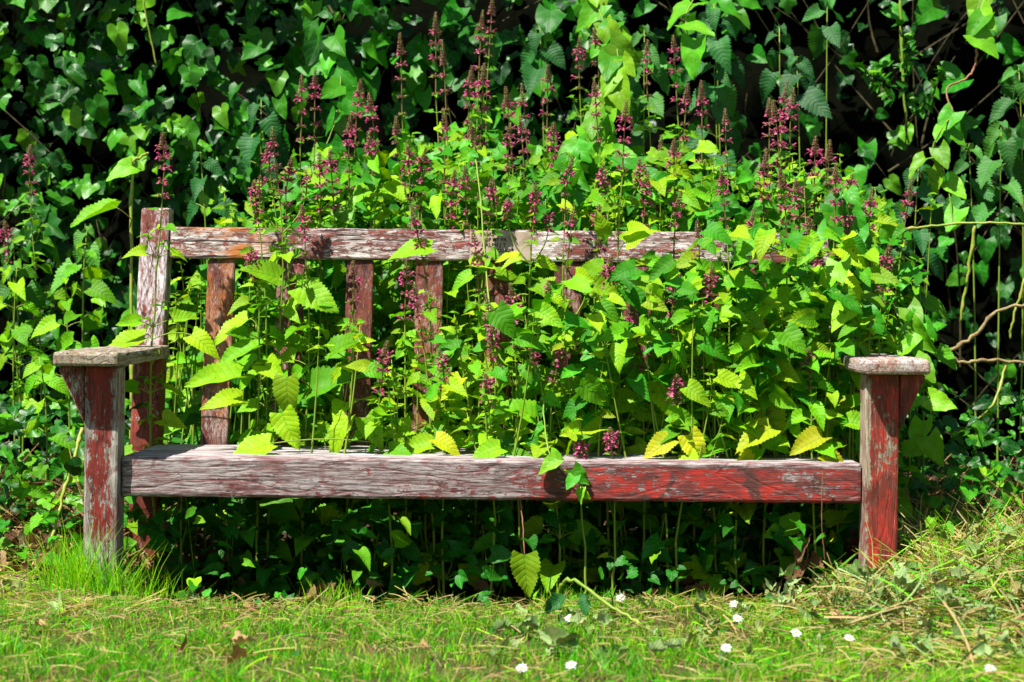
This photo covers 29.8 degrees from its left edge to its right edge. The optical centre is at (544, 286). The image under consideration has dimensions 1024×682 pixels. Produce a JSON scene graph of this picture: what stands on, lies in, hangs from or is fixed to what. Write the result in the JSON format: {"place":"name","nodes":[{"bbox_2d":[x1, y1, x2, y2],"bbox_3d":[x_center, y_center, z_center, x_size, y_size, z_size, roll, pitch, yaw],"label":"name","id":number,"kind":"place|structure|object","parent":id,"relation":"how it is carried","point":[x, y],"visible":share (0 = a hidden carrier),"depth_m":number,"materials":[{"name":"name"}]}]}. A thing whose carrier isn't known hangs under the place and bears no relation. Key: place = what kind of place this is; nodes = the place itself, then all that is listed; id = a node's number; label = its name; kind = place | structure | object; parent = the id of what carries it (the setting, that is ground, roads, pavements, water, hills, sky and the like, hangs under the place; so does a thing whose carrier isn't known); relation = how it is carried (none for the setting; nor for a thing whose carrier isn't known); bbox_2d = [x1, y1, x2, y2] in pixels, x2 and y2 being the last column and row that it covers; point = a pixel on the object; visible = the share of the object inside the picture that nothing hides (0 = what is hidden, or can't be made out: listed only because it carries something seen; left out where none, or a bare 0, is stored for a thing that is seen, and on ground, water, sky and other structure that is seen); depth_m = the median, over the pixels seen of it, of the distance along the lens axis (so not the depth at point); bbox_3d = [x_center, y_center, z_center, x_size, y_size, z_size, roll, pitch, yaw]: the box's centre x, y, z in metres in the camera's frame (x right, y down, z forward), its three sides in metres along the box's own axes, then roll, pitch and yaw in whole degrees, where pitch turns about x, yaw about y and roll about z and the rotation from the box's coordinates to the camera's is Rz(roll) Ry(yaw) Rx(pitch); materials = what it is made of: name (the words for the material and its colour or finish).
{"place":"outdoors","nodes":[
{"label":"outdoors","id":0,"kind":"place"},
{"bbox_2d":[0,453,1023,681],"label":"ground","id":1,"kind":"structure","parent":0,"point":[463,593],"depth_m":3.65,"materials":[{"name":"green plant"}]},
{"bbox_2d":[0,242,45,451],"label":"nettle","id":2,"kind":"object","parent":1,"relation":"on","point":[34,293],"visible":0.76,"depth_m":5.30,"materials":[{"name":"green plant"}]},
{"bbox_2d":[0,258,52,448],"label":"leafy shoot","id":3,"kind":"object","parent":1,"relation":"on","point":[20,334],"visible":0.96,"depth_m":5.20,"materials":[{"name":"green plant"}]},
{"bbox_2d":[0,220,53,516],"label":"woundwort","id":4,"kind":"object","parent":1,"relation":"on","point":[6,343],"visible":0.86,"depth_m":5.29,"materials":[{"name":"green plant"}]},
{"bbox_2d":[7,144,69,485],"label":"woundwort","id":5,"kind":"object","parent":1,"relation":"on","point":[60,294],"visible":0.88,"depth_m":5.35,"materials":[{"name":"green plant"}]},
{"bbox_2d":[10,354,75,498],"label":"leafy shoot","id":6,"kind":"object","parent":1,"relation":"on","point":[57,383],"visible":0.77,"depth_m":4.89,"materials":[{"name":"green plant"}]},
{"bbox_2d":[31,277,103,491],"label":"leafy shoot","id":7,"kind":"object","parent":1,"relation":"on","point":[47,324],"visible":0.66,"depth_m":5.09,"materials":[{"name":"green plant"}]},
{"bbox_2d":[7,526,128,595],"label":"grass tuft","id":8,"kind":"object","parent":1,"relation":"on","point":[49,569],"visible":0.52,"depth_m":4.17,"materials":[{"name":"green plant"}]},
{"bbox_2d":[50,224,113,337],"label":"nettle","id":9,"kind":"object","parent":1,"relation":"on","point":[78,235],"visible":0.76,"depth_m":5.13,"materials":[{"name":"green plant"}]},
{"bbox_2d":[55,241,118,422],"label":"leafy shoot","id":10,"kind":"object","parent":1,"relation":"on","point":[97,289],"visible":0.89,"depth_m":5.04,"materials":[{"name":"green plant"}]},
{"bbox_2d":[1,515,174,608],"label":"grass tuft","id":11,"kind":"object","parent":1,"relation":"on","point":[96,585],"visible":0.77,"depth_m":4.13,"materials":[{"name":"green plant"}]},
{"bbox_2d":[70,152,148,438],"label":"stem with leaf","id":12,"kind":"object","parent":1,"relation":"on","point":[123,167],"visible":0.93,"depth_m":4.95,"materials":[{"name":"green plant"}]},
{"bbox_2d":[109,131,219,577],"bbox_3d":[-0.909,0.166,4.563,0.259,1.072,0.158,0,0,25],"label":"woundwort","id":13,"kind":"object","parent":1,"relation":"on","point":[200,339],"visible":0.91,"depth_m":4.56,"materials":[{"name":"green plant"}]},
{"bbox_2d":[186,151,241,547],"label":"nettle","id":14,"kind":"object","parent":1,"relation":"on","point":[210,188],"visible":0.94,"depth_m":5.05,"materials":[{"name":"green plant"}]},
{"bbox_2d":[184,247,299,582],"bbox_3d":[-0.675,0.319,4.501,0.229,0.830,0.286,0,0,19],"label":"woundwort","id":15,"kind":"object","parent":1,"relation":"on","point":[226,367],"visible":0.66,"depth_m":4.50,"materials":[{"name":"green plant"}]},
{"bbox_2d":[237,94,289,328],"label":"nettle","id":16,"kind":"object","parent":1,"relation":"on","point":[247,144],"visible":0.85,"depth_m":5.43,"materials":[{"name":"green plant"}]},
{"bbox_2d":[227,179,308,562],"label":"woundwort","id":17,"kind":"object","parent":1,"relation":"on","point":[283,548],"visible":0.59,"depth_m":4.64,"materials":[{"name":"green plant"}]},
{"bbox_2d":[235,127,317,560],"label":"woundwort","id":18,"kind":"object","parent":1,"relation":"on","point":[270,271],"visible":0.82,"depth_m":4.59,"materials":[{"name":"green plant"}]},
{"bbox_2d":[258,157,325,588],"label":"woundwort","id":19,"kind":"object","parent":1,"relation":"on","point":[279,343],"visible":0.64,"depth_m":4.64,"materials":[{"name":"green plant"}]},
{"bbox_2d":[260,204,364,593],"bbox_3d":[-0.553,0.269,4.514,0.229,0.935,0.255,0,0,-21],"label":"woundwort","id":20,"kind":"object","parent":1,"relation":"on","point":[315,294],"visible":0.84,"depth_m":4.53,"materials":[{"name":"green plant"}]},
{"bbox_2d":[289,67,342,528],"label":"woundwort","id":21,"kind":"object","parent":1,"relation":"on","point":[314,138],"visible":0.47,"depth_m":5.03,"materials":[{"name":"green plant"}]},
{"bbox_2d":[234,340,411,601],"bbox_3d":[-0.510,0.427,4.370,0.432,0.613,0.122,0,0,-5],"label":"woundwort","id":22,"kind":"object","parent":1,"relation":"on","point":[373,430],"visible":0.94,"depth_m":4.37,"materials":[{"name":"green plant"}]},
{"bbox_2d":[301,152,345,530],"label":"woundwort","id":23,"kind":"object","parent":1,"relation":"on","point":[338,267],"visible":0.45,"depth_m":4.79,"materials":[{"name":"green plant"}]},
{"bbox_2d":[306,148,373,568],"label":"woundwort","id":24,"kind":"object","parent":1,"relation":"on","point":[334,169],"visible":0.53,"depth_m":4.84,"materials":[{"name":"green plant"}]},
{"bbox_2d":[311,113,378,568],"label":"woundwort","id":25,"kind":"object","parent":1,"relation":"on","point":[338,274],"visible":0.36,"depth_m":4.92,"materials":[{"name":"green plant"}]},
{"bbox_2d":[312,260,393,586],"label":"woundwort","id":26,"kind":"object","parent":1,"relation":"on","point":[337,428],"visible":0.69,"depth_m":4.51,"materials":[{"name":"green plant"}]},
{"bbox_2d":[317,78,392,523],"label":"woundwort","id":27,"kind":"object","parent":1,"relation":"on","point":[344,175],"visible":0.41,"depth_m":5.02,"materials":[{"name":"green plant"}]},
{"bbox_2d":[333,131,403,556],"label":"woundwort","id":28,"kind":"object","parent":1,"relation":"on","point":[388,306],"visible":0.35,"depth_m":4.86,"materials":[{"name":"green plant"}]},
{"bbox_2d":[362,92,414,410],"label":"woundwort","id":29,"kind":"object","parent":1,"relation":"on","point":[372,118],"visible":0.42,"depth_m":4.98,"materials":[{"name":"green plant"}]},
{"bbox_2d":[371,140,445,507],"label":"woundwort","id":30,"kind":"object","parent":1,"relation":"on","point":[388,282],"visible":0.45,"depth_m":4.80,"materials":[{"name":"green plant"}]},
{"bbox_2d":[378,258,449,581],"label":"woundwort","id":31,"kind":"object","parent":1,"relation":"on","point":[406,341],"visible":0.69,"depth_m":4.52,"materials":[{"name":"green plant"}]},
{"bbox_2d":[386,147,467,550],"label":"woundwort","id":32,"kind":"object","parent":1,"relation":"on","point":[400,324],"visible":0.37,"depth_m":4.80,"materials":[{"name":"green plant"}]},
{"bbox_2d":[386,206,471,591],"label":"woundwort","id":33,"kind":"object","parent":1,"relation":"on","point":[416,246],"visible":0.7,"depth_m":4.56,"materials":[{"name":"green plant"}]},
{"bbox_2d":[383,281,477,599],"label":"woundwort","id":34,"kind":"object","parent":1,"relation":"on","point":[429,407],"visible":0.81,"depth_m":4.44,"materials":[{"name":"green plant"}]},
{"bbox_2d":[395,11,473,313],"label":"woundwort","id":35,"kind":"object","parent":1,"relation":"on","point":[456,145],"visible":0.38,"depth_m":5.20,"materials":[{"name":"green plant"}]},
{"bbox_2d":[403,347,479,601],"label":"woundwort","id":36,"kind":"object","parent":1,"relation":"on","point":[423,441],"visible":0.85,"depth_m":4.40,"materials":[{"name":"green plant"}]},
{"bbox_2d":[406,170,481,563],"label":"woundwort","id":37,"kind":"object","parent":1,"relation":"on","point":[462,318],"visible":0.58,"depth_m":4.76,"materials":[{"name":"green plant"}]},
{"bbox_2d":[442,165,483,520],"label":"woundwort","id":38,"kind":"object","parent":1,"relation":"on","point":[453,275],"visible":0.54,"depth_m":4.82,"materials":[{"name":"green plant"}]},
{"bbox_2d":[442,10,504,538],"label":"woundwort","id":39,"kind":"object","parent":1,"relation":"on","point":[456,135],"visible":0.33,"depth_m":5.18,"materials":[{"name":"green plant"}]},
{"bbox_2d":[428,229,519,591],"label":"woundwort","id":40,"kind":"object","parent":1,"relation":"on","point":[476,261],"visible":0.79,"depth_m":4.56,"materials":[{"name":"green plant"}]},
{"bbox_2d":[438,178,517,547],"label":"woundwort","id":41,"kind":"object","parent":1,"relation":"on","point":[466,276],"visible":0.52,"depth_m":4.68,"materials":[{"name":"green plant"}]},
{"bbox_2d":[0,506,968,681],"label":"lawn weeds","id":42,"kind":"object","parent":1,"relation":"on","point":[401,539],"visible":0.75,"depth_m":4.08,"materials":[{"name":"green plant"}]},
{"bbox_2d":[469,0,513,302],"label":"woundwort","id":43,"kind":"object","parent":1,"relation":"on","point":[497,108],"visible":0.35,"depth_m":5.25,"materials":[{"name":"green plant"}]},
{"bbox_2d":[53,208,930,592],"bbox_3d":[-0.115,0.305,4.465,1.913,0.984,0.647,1,0,0],"label":"bench","id":44,"kind":"object","parent":1,"relation":"on","point":[213,464],"visible":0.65,"depth_m":4.23,"materials":[{"name":"brown wood"}]},
{"bbox_2d":[459,139,589,504],"bbox_3d":[-0.085,0.052,4.477,0.121,0.845,0.671,0,0,-26],"label":"bindweed vine","id":45,"kind":"object","parent":44,"relation":"on","point":[577,474],"visible":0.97,"depth_m":4.35,"materials":[{"name":"green plant"}]},
{"bbox_2d":[509,500,540,597],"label":"hanging leaf stem","id":46,"kind":"object","parent":44,"relation":"hanging from","point":[525,569],"visible":0.97,"depth_m":4.19,"materials":[{"name":"green plant"}]},
{"bbox_2d":[871,276,937,382],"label":"bindweed vine","id":47,"kind":"object","parent":44,"relation":"on","point":[912,327],"visible":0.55,"depth_m":4.64,"materials":[{"name":"green plant"}]},
{"bbox_2d":[126,431,859,609],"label":"shade plants","id":48,"kind":"object","parent":1,"relation":"on","point":[454,542],"visible":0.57,"depth_m":4.42,"materials":[{"name":"green plant"}]},
{"bbox_2d":[465,293,523,600],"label":"woundwort","id":49,"kind":"object","parent":1,"relation":"on","point":[490,448],"visible":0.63,"depth_m":4.41,"materials":[{"name":"green plant"}]},
{"bbox_2d":[472,374,532,600],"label":"woundwort","id":50,"kind":"object","parent":1,"relation":"on","point":[500,434],"visible":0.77,"depth_m":4.35,"materials":[{"name":"green plant"}]},
{"bbox_2d":[0,481,1023,681],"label":"dry clippings","id":51,"kind":"object","parent":1,"relation":"on","point":[997,530],"visible":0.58,"depth_m":3.80,"materials":[{"name":"plant"}]},
{"bbox_2d":[0,0,1023,497],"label":"hedge","id":52,"kind":"object","parent":1,"relation":"on","point":[68,122],"visible":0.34,"depth_m":6.30,"materials":[{"name":"green plant"}]},
{"bbox_2d":[0,0,1023,467],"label":"bindweed leaves","id":53,"kind":"object","parent":52,"relation":"attached to","point":[550,14],"visible":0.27,"depth_m":5.79,"materials":[{"name":"green plant"}]},
{"bbox_2d":[667,0,714,79],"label":"bindweed vine","id":54,"kind":"object","parent":52,"relation":"attached to","point":[692,50],"visible":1,"depth_m":5.28,"materials":[{"name":"green plant"}]},
{"bbox_2d":[0,506,1023,681],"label":"withered stalks","id":55,"kind":"object","parent":1,"relation":"on","point":[824,595],"visible":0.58,"depth_m":3.68,"materials":[{"name":"plant"}]},
{"bbox_2d":[0,381,1023,570],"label":"ground cover","id":56,"kind":"object","parent":1,"relation":"on","point":[996,474],"visible":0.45,"depth_m":4.75,"materials":[{"name":"green plant"}]},
{"bbox_2d":[0,502,1023,669],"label":"wilted leaves","id":57,"kind":"object","parent":1,"relation":"on","point":[557,635],"visible":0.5,"depth_m":3.73,"materials":[{"name":"green plant"}]},
{"bbox_2d":[0,419,1023,606],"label":"leaf litter","id":58,"kind":"object","parent":1,"relation":"on","point":[11,534],"visible":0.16,"depth_m":4.52,"materials":[{"name":"green plant"}]},
{"bbox_2d":[478,282,554,603],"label":"woundwort","id":59,"kind":"object","parent":1,"relation":"on","point":[506,415],"visible":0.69,"depth_m":4.42,"materials":[{"name":"green plant"}]},
{"bbox_2d":[472,182,571,593],"bbox_3d":[-0.059,0.242,4.516,0.210,0.984,0.281,0,0,28],"label":"woundwort","id":60,"kind":"object","parent":1,"relation":"on","point":[530,413],"visible":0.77,"depth_m":4.53,"materials":[{"name":"green plant"}]},
{"bbox_2d":[126,133,943,531],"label":"undergrowth","id":61,"kind":"object","parent":1,"relation":"on","point":[782,345],"visible":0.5,"depth_m":4.47,"materials":[{"name":"green plant"}]},
{"bbox_2d":[309,16,375,173],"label":"bindweed vine","id":62,"kind":"object","parent":61,"relation":"on","point":[342,80],"visible":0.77,"depth_m":5.32,"materials":[{"name":"green plant"}]},
{"bbox_2d":[538,135,594,230],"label":"bindweed vine","id":63,"kind":"object","parent":61,"relation":"on","point":[579,149],"visible":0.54,"depth_m":4.90,"materials":[{"name":"green plant"}]},
{"bbox_2d":[546,0,640,214],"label":"bindweed vine","id":64,"kind":"object","parent":61,"relation":"on","point":[614,50],"visible":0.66,"depth_m":5.16,"materials":[{"name":"green plant"}]},
{"bbox_2d":[817,192,886,335],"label":"bindweed vine","id":65,"kind":"object","parent":61,"relation":"on","point":[860,226],"visible":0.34,"depth_m":4.62,"materials":[{"name":"green plant"}]},
{"bbox_2d":[908,387,956,466],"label":"bindweed vine","id":66,"kind":"object","parent":61,"relation":"attached to","point":[931,445],"visible":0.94,"depth_m":4.48,"materials":[{"name":"green plant"}]},
{"bbox_2d":[519,23,565,500],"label":"woundwort","id":67,"kind":"object","parent":1,"relation":"on","point":[532,76],"visible":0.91,"depth_m":5.53,"materials":[{"name":"green plant"}]},
{"bbox_2d":[510,203,601,582],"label":"woundwort","id":68,"kind":"object","parent":1,"relation":"on","point":[591,572],"visible":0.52,"depth_m":4.50,"materials":[{"name":"green plant"}]},
{"bbox_2d":[513,347,609,594],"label":"woundwort","id":69,"kind":"object","parent":1,"relation":"on","point":[550,573],"visible":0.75,"depth_m":4.37,"materials":[{"name":"green plant"}]},
{"bbox_2d":[535,155,597,557],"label":"woundwort","id":70,"kind":"object","parent":1,"relation":"on","point":[565,209],"visible":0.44,"depth_m":4.65,"materials":[{"name":"green plant"}]},
{"bbox_2d":[552,204,621,591],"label":"woundwort","id":71,"kind":"object","parent":1,"relation":"on","point":[602,226],"visible":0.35,"depth_m":4.56,"materials":[{"name":"green plant"}]},
{"bbox_2d":[544,577,667,640],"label":"cut stem","id":72,"kind":"object","parent":1,"relation":"on","point":[554,601],"visible":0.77,"depth_m":3.77,"materials":[{"name":"green plant"}]},
{"bbox_2d":[559,256,660,577],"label":"woundwort","id":73,"kind":"object","parent":1,"relation":"on","point":[628,398],"visible":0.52,"depth_m":4.43,"materials":[{"name":"green plant"}]},
{"bbox_2d":[576,100,660,593],"bbox_3d":[0.179,0.149,4.540,0.221,1.182,0.200,0,0,0],"label":"woundwort","id":74,"kind":"object","parent":1,"relation":"on","point":[635,234],"visible":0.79,"depth_m":4.53,"materials":[{"name":"green plant"}]},
{"bbox_2d":[616,24,670,531],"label":"woundwort","id":75,"kind":"object","parent":1,"relation":"on","point":[659,75],"visible":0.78,"depth_m":5.50,"materials":[{"name":"green plant"}]},
{"bbox_2d":[616,304,675,601],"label":"woundwort","id":76,"kind":"object","parent":1,"relation":"on","point":[660,396],"visible":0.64,"depth_m":4.41,"materials":[{"name":"green plant"}]},
{"bbox_2d":[626,264,689,583],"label":"woundwort","id":77,"kind":"object","parent":1,"relation":"on","point":[653,447],"visible":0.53,"depth_m":4.37,"materials":[{"name":"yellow plant"}]},
{"bbox_2d":[654,35,714,230],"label":"woundwort","id":78,"kind":"object","parent":1,"relation":"on","point":[667,133],"visible":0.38,"depth_m":5.20,"materials":[{"name":"green plant"}]},
{"bbox_2d":[660,372,712,596],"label":"woundwort","id":79,"kind":"object","parent":1,"relation":"on","point":[690,447],"visible":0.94,"depth_m":4.33,"materials":[{"name":"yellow plant"}]},
{"bbox_2d":[662,220,726,584],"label":"woundwort","id":80,"kind":"object","parent":1,"relation":"on","point":[718,365],"visible":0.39,"depth_m":4.54,"materials":[{"name":"green plant"}]},
{"bbox_2d":[672,264,746,598],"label":"woundwort","id":81,"kind":"object","parent":1,"relation":"on","point":[697,415],"visible":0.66,"depth_m":4.43,"materials":[{"name":"green plant"}]},
{"bbox_2d":[686,62,741,180],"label":"nettle","id":82,"kind":"object","parent":1,"relation":"on","point":[726,93],"visible":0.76,"depth_m":5.40,"materials":[{"name":"green plant"}]},
{"bbox_2d":[683,2,744,154],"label":"nettle","id":83,"kind":"object","parent":1,"relation":"on","point":[720,51],"visible":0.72,"depth_m":5.53,"materials":[{"name":"green plant"}]},
{"bbox_2d":[687,368,775,608],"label":"woundwort","id":84,"kind":"object","parent":1,"relation":"on","point":[745,511],"visible":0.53,"depth_m":4.34,"materials":[{"name":"green plant"}]},
{"bbox_2d":[722,318,812,601],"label":"woundwort","id":85,"kind":"object","parent":1,"relation":"on","point":[749,439],"visible":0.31,"depth_m":4.38,"materials":[{"name":"green plant"}]},
{"bbox_2d":[759,23,808,167],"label":"nettle","id":86,"kind":"object","parent":1,"relation":"on","point":[768,81],"visible":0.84,"depth_m":5.50,"materials":[{"name":"green plant"}]},
{"bbox_2d":[749,168,835,586],"bbox_3d":[0.573,0.226,4.505,0.255,1.014,0.262,0,0,0],"label":"woundwort","id":87,"kind":"object","parent":1,"relation":"on","point":[782,294],"visible":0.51,"depth_m":4.49,"materials":[{"name":"green plant"}]},
{"bbox_2d":[779,54,832,171],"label":"nettle","id":88,"kind":"object","parent":1,"relation":"on","point":[812,98],"visible":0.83,"depth_m":5.39,"materials":[{"name":"green plant"}]},
{"bbox_2d":[763,347,858,588],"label":"woundwort","id":89,"kind":"object","parent":1,"relation":"on","point":[811,437],"visible":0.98,"depth_m":4.33,"materials":[{"name":"green plant"}]},
{"bbox_2d":[770,250,854,577],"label":"woundwort","id":90,"kind":"object","parent":1,"relation":"on","point":[850,506],"visible":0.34,"depth_m":4.47,"materials":[{"name":"green plant"}]},
{"bbox_2d":[801,0,840,519],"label":"nettle","id":91,"kind":"object","parent":1,"relation":"on","point":[819,40],"visible":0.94,"depth_m":5.55,"materials":[{"name":"green plant"}]},
{"bbox_2d":[857,244,923,521],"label":"woundwort","id":92,"kind":"object","parent":1,"relation":"on","point":[904,506],"visible":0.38,"depth_m":4.60,"materials":[{"name":"green plant"}]},
{"bbox_2d":[886,164,944,502],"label":"woundwort","id":93,"kind":"object","parent":1,"relation":"on","point":[921,236],"visible":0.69,"depth_m":5.24,"materials":[{"name":"green plant"}]},
{"bbox_2d":[908,102,968,233],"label":"bindweed vine","id":94,"kind":"object","parent":93,"relation":"hanging from","point":[948,118],"visible":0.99,"depth_m":5.20,"materials":[{"name":"green plant"}]},
{"bbox_2d":[945,47,978,111],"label":"bindweed vine","id":95,"kind":"object","parent":94,"relation":"attached to","point":[972,70],"visible":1,"depth_m":5.28,"materials":[{"name":"plant"}]},
{"bbox_2d":[963,0,998,58],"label":"bindweed vine","id":96,"kind":"object","parent":95,"relation":"attached to","point":[981,22],"visible":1,"depth_m":5.27,"materials":[{"name":"green plant"}]},
{"bbox_2d":[900,277,956,513],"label":"leafy shoot","id":97,"kind":"object","parent":1,"relation":"on","point":[945,355],"visible":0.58,"depth_m":4.93,"materials":[{"name":"green plant"}]},
{"bbox_2d":[942,142,994,505],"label":"nettle","id":98,"kind":"object","parent":1,"relation":"on","point":[960,166],"visible":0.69,"depth_m":5.33,"materials":[{"name":"green plant"}]},
{"bbox_2d":[964,119,1023,497],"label":"nettle","id":99,"kind":"object","parent":1,"relation":"on","point":[1013,168],"visible":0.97,"depth_m":5.25,"materials":[{"name":"green plant"}]},
{"bbox_2d":[989,62,1023,486],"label":"nettle","id":100,"kind":"object","parent":1,"relation":"on","point":[1004,103],"visible":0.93,"depth_m":5.50,"materials":[{"name":"green plant"}]},
{"bbox_2d":[846,19,956,143],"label":"glossy shrub","id":101,"kind":"object","parent":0,"point":[878,76],"visible":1,"depth_m":5.49,"materials":[{"name":"green plant"}]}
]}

